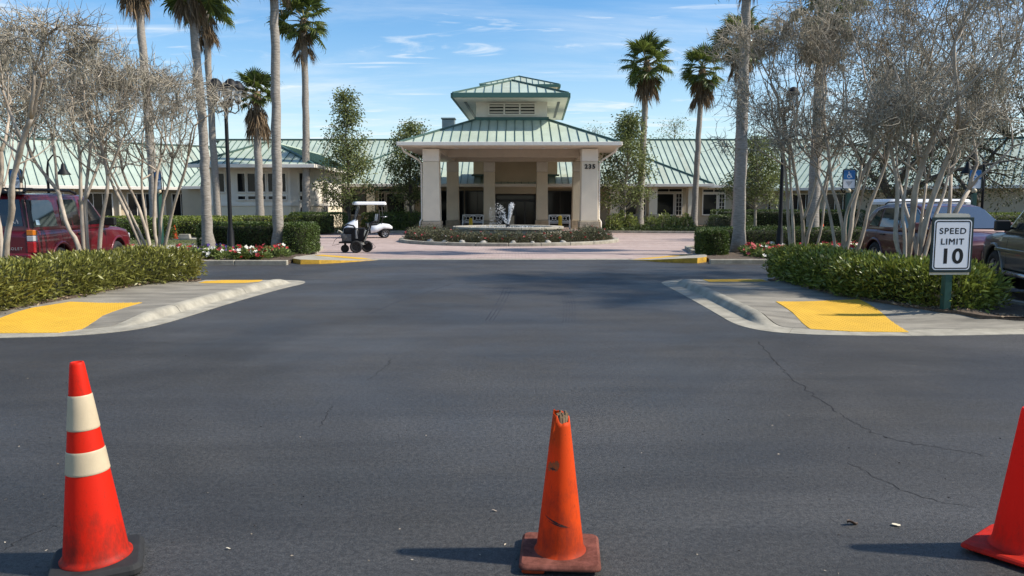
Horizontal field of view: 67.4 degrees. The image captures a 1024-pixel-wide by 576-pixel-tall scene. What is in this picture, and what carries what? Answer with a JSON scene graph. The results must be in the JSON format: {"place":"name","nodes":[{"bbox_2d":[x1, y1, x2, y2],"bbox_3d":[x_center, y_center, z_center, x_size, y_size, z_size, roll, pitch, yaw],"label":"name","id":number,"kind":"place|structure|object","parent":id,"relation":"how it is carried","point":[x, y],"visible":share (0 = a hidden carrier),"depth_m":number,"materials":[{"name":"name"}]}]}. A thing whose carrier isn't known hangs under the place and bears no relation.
{"place":"outdoors","nodes":[
{"label":"outdoors","id":0,"kind":"place"},
{"bbox_2d":[0,281,261,328],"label":"sidewalk","id":1,"kind":"structure","parent":0,"point":[152,296],"depth_m":13.02,"materials":[{"name":"concrete"}]},
{"bbox_2d":[0,302,141,332],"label":"tactile pad","id":2,"kind":"object","parent":1,"relation":"on","point":[62,317],"visible":0.99,"depth_m":11.07,"materials":[{"name":"plastic"}]},
{"bbox_2d":[0,278,200,311],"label":"mulch","id":3,"kind":"object","parent":1,"relation":"on","point":[76,296],"visible":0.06,"depth_m":12.85,"materials":[{"name":"soil"}]},
{"bbox_2d":[0,0,124,258],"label":"crepe myrtle","id":4,"kind":"object","parent":3,"relation":"on","point":[12,48],"visible":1,"depth_m":12.49,"materials":[{"name":"grey plant"}]},
{"bbox_2d":[0,243,207,310],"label":"loose hedge","id":5,"kind":"object","parent":3,"relation":"on","point":[45,276],"visible":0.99,"depth_m":13.40,"materials":[{"name":"green plant"}]},
{"bbox_2d":[0,29,211,250],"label":"crepe myrtle","id":6,"kind":"object","parent":3,"relation":"on","point":[90,115],"visible":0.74,"depth_m":15.08,"materials":[{"name":"grey plant"}]},
{"bbox_2d":[9,42,254,246],"bbox_3d":[-7.691,-2.582,16.237,5.553,4.994,3.827,4,8,35],"label":"crepe myrtle","id":7,"kind":"object","parent":3,"relation":"on","point":[177,84],"visible":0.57,"depth_m":16.19,"materials":[{"name":"grey plant"}]},
{"bbox_2d":[334,226,408,231],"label":"garden soil","id":8,"kind":"structure","parent":0,"point":[367,226],"depth_m":49.54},
{"bbox_2d":[0,96,70,138],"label":"leafy tree","id":9,"kind":"object","parent":8,"relation":"on","point":[17,117],"visible":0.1,"depth_m":60.47,"materials":[{"name":"plant"}]},
{"bbox_2d":[105,215,301,225],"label":"clipped hedge","id":10,"kind":"object","parent":8,"relation":"on","point":[262,218],"visible":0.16,"depth_m":43.66,"materials":[{"name":"green plant"}]},
{"bbox_2d":[173,0,240,215],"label":"palm tree","id":11,"kind":"object","parent":8,"relation":"on","point":[208,36],"visible":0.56,"depth_m":45.02,"materials":[{"name":"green plant"}]},
{"bbox_2d":[234,66,280,217],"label":"palm tree","id":12,"kind":"object","parent":8,"relation":"on","point":[257,126],"visible":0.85,"depth_m":44.96,"materials":[{"name":"green plant"}]},
{"bbox_2d":[264,0,330,220],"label":"palm tree","id":13,"kind":"object","parent":8,"relation":"on","point":[305,39],"visible":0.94,"depth_m":45.68,"materials":[{"name":"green plant"}]},
{"bbox_2d":[288,211,347,232],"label":"clipped hedge","id":14,"kind":"object","parent":8,"relation":"on","point":[325,221],"visible":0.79,"depth_m":43.46,"materials":[{"name":"green plant"}]},
{"bbox_2d":[312,85,387,221],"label":"leafy tree","id":15,"kind":"object","parent":8,"relation":"on","point":[348,113],"visible":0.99,"depth_m":46.91,"materials":[{"name":"plant"}]},
{"bbox_2d":[380,117,441,228],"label":"leafy tree","id":16,"kind":"object","parent":8,"relation":"on","point":[410,185],"visible":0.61,"depth_m":49.96,"materials":[{"name":"plant"}]},
{"bbox_2d":[311,227,694,258],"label":"brick paving","id":17,"kind":"structure","parent":0,"point":[626,246],"depth_m":28.79,"materials":[{"name":"brick"}]},
{"bbox_2d":[332,220,378,252],"bbox_3d":[-5.490,-1.808,26.845,1.584,1.139,0.634,0,6,0],"label":"wheeled machine","id":18,"kind":"object","parent":17,"relation":"on","point":[355,237],"visible":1,"depth_m":26.71,"materials":[{"name":"plastic"}]},
{"bbox_2d":[343,202,391,237],"bbox_3d":[-7.357,-3.469,39.056,2.380,1.829,1.183,-2,6,-18],"label":"golf cart","id":19,"kind":"object","parent":17,"relation":"on","point":[381,229],"visible":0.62,"depth_m":38.72,"materials":[{"name":"white"}]},
{"bbox_2d":[374,209,403,230],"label":"shrub","id":20,"kind":"object","parent":17,"relation":"on","point":[393,219],"visible":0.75,"depth_m":47.17,"materials":[{"name":"green plant"}]},
{"bbox_2d":[398,209,422,230],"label":"shrub","id":21,"kind":"object","parent":17,"relation":"on","point":[404,224],"visible":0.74,"depth_m":47.57,"materials":[{"name":"green plant"}]},
{"bbox_2d":[405,236,611,242],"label":"island soil","id":22,"kind":"structure","parent":17,"relation":"on","point":[508,242],"depth_m":32.89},
{"bbox_2d":[453,202,563,241],"bbox_3d":[-0.170,-3.045,34.874,5.038,1.691,5.035,0,6,0],"label":"fountain","id":23,"kind":"object","parent":22,"relation":"on","point":[524,229],"visible":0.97,"depth_m":33.20,"materials":[{"name":"stone"}]},
{"bbox_2d":[396,79,622,230],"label":"portico","id":24,"kind":"structure","parent":17,"relation":"on","point":[511,120],"depth_m":44.16,"materials":[{"name":"paint"}]},
{"bbox_2d":[603,212,625,230],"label":"shrub","id":25,"kind":"object","parent":17,"relation":"on","point":[610,221],"visible":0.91,"depth_m":46.96,"materials":[{"name":"green plant"}]},
{"bbox_2d":[637,257,706,262],"bbox_3d":[5.409,-0.966,23.770,2.334,0.174,3.359,6,9,44],"label":"ramp kerb face","id":26,"kind":"object","parent":17,"relation":"on","point":[692,260],"visible":0.52,"depth_m":22.19},
{"bbox_2d":[706,5,780,225],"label":"palm tree","id":27,"kind":"object","parent":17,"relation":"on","point":[732,21],"visible":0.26,"depth_m":42.78,"materials":[{"name":"green plant"}]},
{"bbox_2d":[0,237,1023,575],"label":"asphalt road","id":28,"kind":"structure","parent":0,"point":[368,477],"depth_m":5.69,"materials":[{"name":"asphalt"}]},
{"bbox_2d":[0,60,71,190],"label":"crepe myrtle","id":29,"kind":"object","parent":28,"relation":"on","point":[21,177],"visible":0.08,"depth_m":19.45,"materials":[{"name":"grey plant"}]},
{"bbox_2d":[0,328,108,337],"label":"kerb","id":30,"kind":"structure","parent":28,"relation":"on","point":[67,333],"depth_m":9.83,"materials":[{"name":"concrete"}]},
{"bbox_2d":[0,188,129,258],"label":"parked suv","id":31,"kind":"object","parent":28,"relation":"on","point":[39,226],"visible":0.54,"depth_m":15.83,"materials":[{"name":"red paint"}]},
{"bbox_2d":[47,361,144,575],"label":"traffic cone","id":32,"kind":"object","parent":28,"relation":"on","point":[98,540],"visible":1,"depth_m":3.41,"materials":[{"name":"plastic"}]},
{"bbox_2d":[116,0,156,217],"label":"palm tree","id":33,"kind":"object","parent":28,"relation":"on","point":[135,9],"visible":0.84,"depth_m":40.70,"materials":[{"name":"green plant"}]},
{"bbox_2d":[109,218,178,239],"bbox_3d":[-17.541,-2.646,34.717,4.594,1.089,1.838,-3,7,-26],"label":"clipped hedge","id":34,"kind":"object","parent":28,"relation":"on","point":[123,223],"visible":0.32,"depth_m":34.53,"materials":[{"name":"green plant"}]},
{"bbox_2d":[97,305,197,332],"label":"kerb","id":35,"kind":"structure","parent":28,"relation":"on","point":[159,315],"depth_m":10.97,"materials":[{"name":"concrete"}]},
{"bbox_2d":[130,240,196,244],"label":"lawn","id":36,"kind":"structure","parent":28,"relation":"on","point":[169,242],"depth_m":31.80,"materials":[{"name":"green plant"}]},
{"bbox_2d":[46,154,70,193],"bbox_3d":[-17.551,-3.364,29.811,0.940,3.608,0.512,0,6,0],"label":"hook lamp","id":37,"kind":"object","parent":36,"relation":"on","point":[63,171],"visible":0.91,"depth_m":29.63,"materials":[{"name":"black metal"}]},
{"bbox_2d":[137,217,243,237],"bbox_3d":[-16.206,-3.046,38.501,5.611,1.076,1.661,0,6,0],"label":"clipped hedge","id":38,"kind":"object","parent":28,"relation":"on","point":[185,225],"visible":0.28,"depth_m":37.94,"materials":[{"name":"green plant"}]},
{"bbox_2d":[170,288,260,312],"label":"kerb","id":39,"kind":"structure","parent":28,"relation":"on","point":[200,304],"depth_m":12.92,"materials":[{"name":"concrete"}]},
{"bbox_2d":[200,246,312,263],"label":"planter soil","id":40,"kind":"structure","parent":28,"relation":"on","point":[292,256],"depth_m":22.66,"materials":[{"name":"soil"}]},
{"bbox_2d":[154,171,163,246],"bbox_3d":[-10.481,-2.200,22.887,0.496,2.575,0.140,4,7,35],"label":"parking sign","id":41,"kind":"object","parent":40,"relation":"on","point":[159,192],"visible":0.52,"depth_m":22.81,"materials":[{"name":"teal"}]},
{"bbox_2d":[160,0,227,247],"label":"palm tree","id":42,"kind":"object","parent":40,"relation":"on","point":[191,11],"visible":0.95,"depth_m":24.51,"materials":[{"name":"grey plant"}]},
{"bbox_2d":[130,243,294,259],"bbox_3d":[-9.633,-1.134,23.206,6.150,0.418,3.091,0,6,0],"label":"flower bed","id":43,"kind":"object","parent":40,"relation":"on","point":[222,251],"visible":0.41,"depth_m":22.57,"materials":[{"name":"green plant"}]},
{"bbox_2d":[207,78,244,248],"bbox_3d":[-8.908,-3.741,24.052,1.122,5.430,1.122,0,6,0],"label":"street lamp","id":44,"kind":"object","parent":40,"relation":"on","point":[238,86],"visible":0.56,"depth_m":23.94,"materials":[{"name":"black metal"}]},
{"bbox_2d":[195,220,299,247],"bbox_3d":[-8.799,-1.730,25.867,3.632,1.108,1.289,0,6,0],"label":"clipped hedge","id":45,"kind":"object","parent":40,"relation":"on","point":[245,233],"visible":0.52,"depth_m":25.42,"materials":[{"name":"green plant"}]},
{"bbox_2d":[259,0,291,247],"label":"palm tree","id":46,"kind":"object","parent":40,"relation":"on","point":[277,214],"visible":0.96,"depth_m":24.69,"materials":[{"name":"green plant"}]},
{"bbox_2d":[282,221,320,253],"bbox_3d":[-6.977,-1.680,25.511,0.965,1.082,2.231,0,6,0],"label":"clipped hedge","id":47,"kind":"object","parent":40,"relation":"on","point":[302,239],"visible":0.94,"depth_m":24.88,"materials":[{"name":"green plant"}]},
{"bbox_2d":[235,260,287,264],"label":"kerb","id":48,"kind":"structure","parent":28,"relation":"on","point":[261,262],"depth_m":21.33,"materials":[{"name":"concrete"}]},
{"bbox_2d":[236,279,304,293],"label":"kerb","id":49,"kind":"structure","parent":28,"relation":"on","point":[264,287],"depth_m":15.24,"materials":[{"name":"concrete"}]},
{"bbox_2d":[293,258,370,263],"bbox_3d":[-5.386,-0.952,23.728,2.627,0.154,4.262,0,6,0],"label":"ramp kerb face","id":50,"kind":"object","parent":28,"relation":"on","point":[297,261],"visible":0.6,"depth_m":21.85},
{"bbox_2d":[294,254,371,259],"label":"ramp walk","id":51,"kind":"structure","parent":28,"relation":"on","point":[309,257],"depth_m":23.23,"materials":[{"name":"concrete"}]},
{"bbox_2d":[519,409,600,573],"bbox_3d":[0.226,0.916,3.577,0.372,0.713,0.372,0,6,4],"label":"traffic cone","id":52,"kind":"object","parent":28,"relation":"on","point":[559,541],"visible":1,"depth_m":3.51,"materials":[{"name":"plastic"}]},
{"bbox_2d":[662,279,709,295],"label":"kerb","id":53,"kind":"structure","parent":28,"relation":"on","point":[685,287],"depth_m":15.04,"materials":[{"name":"concrete"}]},
{"bbox_2d":[686,289,755,317],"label":"kerb","id":54,"kind":"structure","parent":28,"relation":"on","point":[720,304],"depth_m":12.46,"materials":[{"name":"concrete"}]},
{"bbox_2d":[691,247,768,261],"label":"planter soil","id":55,"kind":"structure","parent":28,"relation":"on","point":[732,255],"depth_m":23.43,"materials":[{"name":"soil"}]},
{"bbox_2d":[694,227,729,254],"bbox_3d":[6.470,-1.512,24.809,1.027,0.899,1.582,0,6,0],"label":"clipped hedge","id":56,"kind":"object","parent":55,"relation":"on","point":[712,241],"visible":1,"depth_m":24.33,"materials":[{"name":"green plant"}]},
{"bbox_2d":[718,0,757,252],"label":"palm tree","id":57,"kind":"object","parent":55,"relation":"on","point":[739,230],"visible":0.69,"depth_m":25.39,"materials":[{"name":"grey plant"}]},
{"bbox_2d":[693,226,861,249],"bbox_3d":[9.746,-1.780,27.365,6.566,0.898,1.283,0,6,0],"label":"clipped hedge","id":58,"kind":"object","parent":55,"relation":"on","point":[757,235],"visible":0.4,"depth_m":26.93,"materials":[{"name":"green plant"}]},
{"bbox_2d":[775,87,799,247],"bbox_3d":[9.037,-3.877,25.319,0.802,5.430,0.440,-3,7,-29],"label":"street lamp","id":59,"kind":"object","parent":55,"relation":"on","point":[779,237],"visible":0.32,"depth_m":25.30,"materials":[{"name":"black metal"}]},
{"bbox_2d":[737,240,857,257],"bbox_3d":[10.411,-1.253,24.423,6.723,0.448,4.475,0,6,0],"label":"flower bed","id":60,"kind":"object","parent":55,"relation":"on","point":[760,249],"visible":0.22,"depth_m":23.65,"materials":[{"name":"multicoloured plant"}]},
{"bbox_2d":[788,0,877,230],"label":"palm tree","id":61,"kind":"object","parent":55,"relation":"on","point":[816,194],"visible":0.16,"depth_m":27.04,"materials":[{"name":"grey plant"}]},
{"bbox_2d":[841,169,857,238],"bbox_3d":[9.580,-2.094,21.902,0.496,2.575,0.140,0,6,0],"label":"parking sign","id":62,"kind":"object","parent":55,"relation":"on","point":[849,177],"visible":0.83,"depth_m":21.79,"materials":[{"name":"teal"}]},
{"bbox_2d":[968,169,983,205],"bbox_3d":[13.155,-2.094,21.902,0.496,2.575,0.140,0,6,0],"label":"parking sign","id":63,"kind":"object","parent":55,"relation":"on","point":[977,185],"visible":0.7,"depth_m":21.79,"materials":[{"name":"teal"}]},
{"bbox_2d":[709,259,764,263],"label":"kerb","id":64,"kind":"structure","parent":28,"relation":"on","point":[736,261],"depth_m":21.72,"materials":[{"name":"concrete"}]},
{"bbox_2d":[724,310,791,333],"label":"kerb","id":65,"kind":"structure","parent":28,"relation":"on","point":[755,319],"depth_m":10.73,"materials":[{"name":"concrete"}]},
{"bbox_2d":[702,0,969,245],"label":"crepe myrtle","id":66,"kind":"object","parent":28,"relation":"on","point":[772,53],"visible":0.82,"depth_m":16.48,"materials":[{"name":"grey plant"}]},
{"bbox_2d":[789,328,911,335],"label":"kerb","id":67,"kind":"structure","parent":28,"relation":"on","point":[807,331],"depth_m":9.91,"materials":[{"name":"concrete"}]},
{"bbox_2d":[707,0,1023,250],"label":"crepe myrtle","id":68,"kind":"object","parent":28,"relation":"on","point":[845,242],"visible":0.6,"depth_m":15.71,"materials":[{"name":"grey plant"}]},
{"bbox_2d":[793,5,1023,252],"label":"crepe myrtle","id":69,"kind":"object","parent":28,"relation":"on","point":[971,183],"visible":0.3,"depth_m":17.35,"materials":[{"name":"grey plant"}]},
{"bbox_2d":[804,0,1023,257],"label":"crepe myrtle","id":70,"kind":"object","parent":28,"relation":"on","point":[898,120],"visible":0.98,"depth_m":13.71,"materials":[{"name":"grey plant"}]},
{"bbox_2d":[872,199,970,204],"bbox_3d":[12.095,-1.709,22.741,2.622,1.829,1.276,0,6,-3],"label":"van","id":71,"kind":"object","parent":28,"relation":"on","point":[884,201],"visible":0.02,"depth_m":22.08,"materials":[{"name":"white"}]},
{"bbox_2d":[861,201,1012,263],"bbox_3d":[10.350,-1.225,18.566,2.380,1.759,4.580,0,6,-2],"label":"parked crossover","id":72,"kind":"object","parent":28,"relation":"on","point":[878,236],"visible":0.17,"depth_m":18.63,"materials":[{"name":"red paint"}]},
{"bbox_2d":[880,208,900,226],"bbox_3d":[9.504,-1.770,19.246,0.144,0.480,0.900,0,6,-2],"label":"side window","id":73,"kind":"structure","parent":72,"relation":"in","point":[888,217],"depth_m":19.34,"materials":[{"name":"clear glass"}]},
{"bbox_2d":[902,328,1023,335],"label":"kerb","id":74,"kind":"structure","parent":28,"relation":"on","point":[964,332],"depth_m":9.99,"materials":[{"name":"concrete"}]},
{"bbox_2d":[960,153,985,208],"bbox_3d":[17.238,-3.257,28.817,0.940,3.608,0.512,0,6,0],"label":"hook lamp","id":75,"kind":"object","parent":28,"relation":"on","point":[965,170],"visible":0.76,"depth_m":28.66,"materials":[{"name":"black metal"}]},
{"bbox_2d":[960,406,1023,567],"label":"traffic cone","id":76,"kind":"object","parent":28,"relation":"on","point":[1001,538],"visible":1,"depth_m":3.59,"materials":[{"name":"plastic"}]},
{"bbox_2d":[981,210,1023,292],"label":"parked truck","id":77,"kind":"object","parent":28,"relation":"on","point":[1005,248],"visible":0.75,"depth_m":13.81,"materials":[{"name":"grey paint"}]},
{"bbox_2d":[0,0,1023,145],"label":"sky","id":78,"kind":"structure","parent":0,"point":[406,59],"materials":[{"name":"blue"}]},
{"bbox_2d":[610,225,862,230],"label":"garden soil","id":79,"kind":"structure","parent":0,"point":[683,230],"depth_m":47.58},
{"bbox_2d":[598,106,659,219],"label":"leafy tree","id":80,"kind":"object","parent":79,"relation":"on","point":[627,128],"visible":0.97,"depth_m":47.57,"materials":[{"name":"green plant"}]},
{"bbox_2d":[618,28,677,226],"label":"palm tree","id":81,"kind":"object","parent":79,"relation":"on","point":[644,79],"visible":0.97,"depth_m":48.48,"materials":[{"name":"green plant"}]},
{"bbox_2d":[650,115,695,138],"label":"leafy tree","id":82,"kind":"object","parent":79,"relation":"on","point":[674,127],"visible":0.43,"depth_m":78.55,"materials":[{"name":"plant"}]},
{"bbox_2d":[677,41,725,226],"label":"palm tree","id":83,"kind":"object","parent":79,"relation":"on","point":[701,91],"visible":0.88,"depth_m":50.84,"materials":[{"name":"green plant"}]},
{"bbox_2d":[599,224,840,230],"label":"ground cover","id":84,"kind":"object","parent":79,"relation":"on","point":[670,228],"visible":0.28,"depth_m":46.57,"materials":[{"name":"green plant"}]},
{"bbox_2d":[707,127,796,226],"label":"leafy tree","id":85,"kind":"object","parent":79,"relation":"on","point":[756,169],"visible":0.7,"depth_m":46.14,"materials":[{"name":"green plant"}]},
{"bbox_2d":[710,208,865,226],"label":"clipped hedge","id":86,"kind":"object","parent":79,"relation":"on","point":[766,217],"visible":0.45,"depth_m":56.09,"materials":[{"name":"green plant"}]},
{"bbox_2d":[988,212,1021,222],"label":"clipped hedge","id":87,"kind":"object","parent":79,"relation":"on","point":[1012,218],"visible":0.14,"depth_m":43.63,"materials":[{"name":"green plant"}]},
{"bbox_2d":[691,280,1023,328],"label":"sidewalk","id":88,"kind":"structure","parent":0,"point":[763,297],"depth_m":11.63,"materials":[{"name":"concrete"}]},
{"bbox_2d":[776,299,907,331],"bbox_3d":[4.826,0.380,11.373,1.404,0.128,2.770,1,6,8],"label":"tactile pad","id":89,"kind":"object","parent":88,"relation":"on","point":[855,315],"visible":0.99,"depth_m":11.21,"materials":[{"name":"plastic"}]},
{"bbox_2d":[768,278,1023,320],"bbox_3d":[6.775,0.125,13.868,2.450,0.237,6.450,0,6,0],"label":"mulch","id":90,"kind":"object","parent":88,"relation":"on","point":[1016,309],"visible":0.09,"depth_m":11.34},
{"bbox_2d":[761,242,1019,312],"bbox_3d":[6.323,-0.310,14.098,2.180,0.903,6.271,-1,6,-5],"label":"loose hedge","id":91,"kind":"object","parent":90,"relation":"on","point":[860,272],"visible":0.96,"depth_m":12.35,"materials":[{"name":"green plant"}]},
{"bbox_2d":[929,213,973,309],"bbox_3d":[6.336,-0.293,11.159,0.619,1.578,0.131,0,6,-3],"label":"speed limit sign","id":92,"kind":"object","parent":90,"relation":"on","point":[951,245],"visible":1,"depth_m":11.07,"materials":[{"name":"white"}]},
{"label":"lawn","id":93,"kind":"structure","parent":0,"visible":0},
{"bbox_2d":[808,50,1023,213],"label":"leafy tree","id":94,"kind":"object","parent":93,"relation":"on","point":[885,189],"visible":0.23,"depth_m":35.11,"materials":[{"name":"plant"}]},
{"bbox_2d":[890,54,1023,213],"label":"leafy tree","id":95,"kind":"object","parent":93,"relation":"on","point":[989,150],"visible":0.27,"depth_m":37.04,"materials":[{"name":"plant"}]},
{"label":"ground","id":96,"kind":"structure","parent":0,"visible":0},
{"bbox_2d":[0,75,1023,226],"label":"clubhouse","id":97,"kind":"structure","parent":96,"relation":"on","point":[515,183],"depth_m":57.07,"materials":[{"name":"beige paint"}]},
{"bbox_2d":[83,192,113,215],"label":"window","id":98,"kind":"structure","parent":97,"relation":"in","point":[96,199],"depth_m":54.05,"materials":[{"name":"black glass"}]},
{"bbox_2d":[126,193,149,215],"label":"window","id":99,"kind":"structure","parent":97,"relation":"in","point":[131,203],"depth_m":55.47,"materials":[{"name":"black glass"}]},
{"bbox_2d":[236,172,246,192],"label":"window","id":100,"kind":"structure","parent":97,"relation":"in","point":[241,187],"depth_m":47.53,"materials":[{"name":"grey glass"}]},
{"bbox_2d":[386,193,405,211],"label":"window","id":101,"kind":"structure","parent":97,"relation":"in","point":[388,200],"depth_m":59.10,"materials":[{"name":"black glass"}]},
{"bbox_2d":[441,191,463,224],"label":"window","id":102,"kind":"structure","parent":97,"relation":"in","point":[443,193],"depth_m":59.12,"materials":[{"name":"black glass"}]},
{"bbox_2d":[465,191,483,224],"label":"window","id":103,"kind":"structure","parent":97,"relation":"in","point":[474,200],"depth_m":59.10,"materials":[{"name":"black glass"}]},
{"bbox_2d":[496,201,505,224],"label":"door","id":104,"kind":"structure","parent":97,"relation":"in","point":[503,203],"depth_m":58.00,"materials":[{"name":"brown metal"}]},
{"bbox_2d":[515,201,524,224],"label":"door","id":105,"kind":"structure","parent":97,"relation":"in","point":[519,205],"depth_m":58.02,"materials":[{"name":"brown metal"}]},
{"bbox_2d":[525,201,533,224],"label":"door","id":106,"kind":"structure","parent":97,"relation":"in","point":[529,205],"depth_m":58.02,"materials":[{"name":"glass"}]},
{"bbox_2d":[548,191,571,224],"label":"window","id":107,"kind":"structure","parent":97,"relation":"in","point":[559,202],"depth_m":59.10,"materials":[{"name":"black glass"}]},
{"bbox_2d":[657,193,674,215],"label":"window","id":108,"kind":"structure","parent":97,"relation":"in","point":[666,201],"depth_m":59.09,"materials":[{"name":"black glass"}]},
{"bbox_2d":[702,193,717,214],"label":"window","id":109,"kind":"structure","parent":97,"relation":"in","point":[709,201],"depth_m":61.07,"materials":[{"name":"black glass"}]},
{"bbox_2d":[789,193,807,211],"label":"window","id":110,"kind":"structure","parent":97,"relation":"in","point":[804,197],"depth_m":59.19,"materials":[{"name":"black glass"}]},
{"bbox_2d":[825,193,851,211],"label":"window","id":111,"kind":"structure","parent":97,"relation":"in","point":[830,197],"depth_m":57.55,"materials":[{"name":"black glass"}]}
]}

